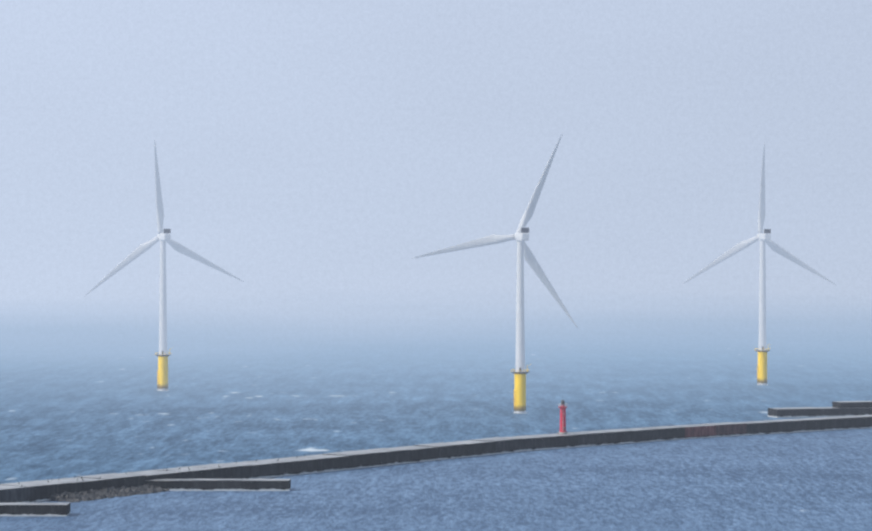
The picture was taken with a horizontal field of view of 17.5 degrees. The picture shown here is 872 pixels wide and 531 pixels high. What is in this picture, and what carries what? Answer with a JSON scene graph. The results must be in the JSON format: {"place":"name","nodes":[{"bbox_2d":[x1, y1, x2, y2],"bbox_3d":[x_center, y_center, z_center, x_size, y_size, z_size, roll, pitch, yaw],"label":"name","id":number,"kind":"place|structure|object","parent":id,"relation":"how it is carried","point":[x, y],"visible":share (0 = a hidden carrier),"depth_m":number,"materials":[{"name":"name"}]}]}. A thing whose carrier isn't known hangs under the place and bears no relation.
{"place":"outdoors","nodes":[
{"label":"outdoors","id":0,"kind":"place"},
{"bbox_2d":[0,241,871,483],"bbox_3d":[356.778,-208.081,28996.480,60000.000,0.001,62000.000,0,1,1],"label":"sea","id":1,"kind":"structure","parent":0,"point":[285,349],"depth_m":2370.98,"materials":[{"name":"blue liquid"}]},
{"bbox_2d":[50,484,169,501],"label":"rubble","id":2,"kind":"object","parent":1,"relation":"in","point":[100,494],"visible":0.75,"depth_m":984.55,"materials":[{"name":"grey stone"}]},
{"bbox_2d":[84,140,243,390],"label":"turbine","id":3,"kind":"object","parent":1,"relation":"in","point":[162,355],"visible":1,"depth_m":1661.33,"materials":[{"name":"grey metal"}]},
{"bbox_2d":[0,401,871,515],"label":"breakwater","id":4,"kind":"object","parent":1,"relation":"in","point":[16,499],"visible":0.73,"depth_m":1117.29,"materials":[{"name":"concrete"}]},
{"bbox_2d":[18,454,305,486],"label":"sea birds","id":5,"kind":"object","parent":4,"relation":"on","point":[163,470],"visible":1,"depth_m":1024.91},
{"bbox_2d":[558,400,567,433],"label":"beacon light","id":6,"kind":"object","parent":4,"relation":"on","point":[562,406],"visible":1,"depth_m":1220.34,"materials":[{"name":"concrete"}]},
{"bbox_2d":[411,133,577,412],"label":"turbine","id":7,"kind":"object","parent":1,"relation":"in","point":[520,236],"visible":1,"depth_m":1449.95,"materials":[{"name":"grey metal"}]},
{"bbox_2d":[683,142,835,384],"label":"turbine","id":8,"kind":"object","parent":1,"relation":"in","point":[763,238],"visible":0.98,"depth_m":1724.96,"materials":[{"name":"grey metal"}]},
{"bbox_2d":[0,428,871,530],"bbox_3d":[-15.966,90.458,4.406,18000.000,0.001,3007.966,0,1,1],"label":"harbour water","id":9,"kind":"structure","parent":0,"point":[812,481],"depth_m":985.80,"materials":[{"name":"blue liquid"}]},
{"bbox_2d":[0,0,871,240],"label":"sky","id":10,"kind":"structure","parent":0,"point":[267,120],"materials":[{"name":"blue"}]}
]}

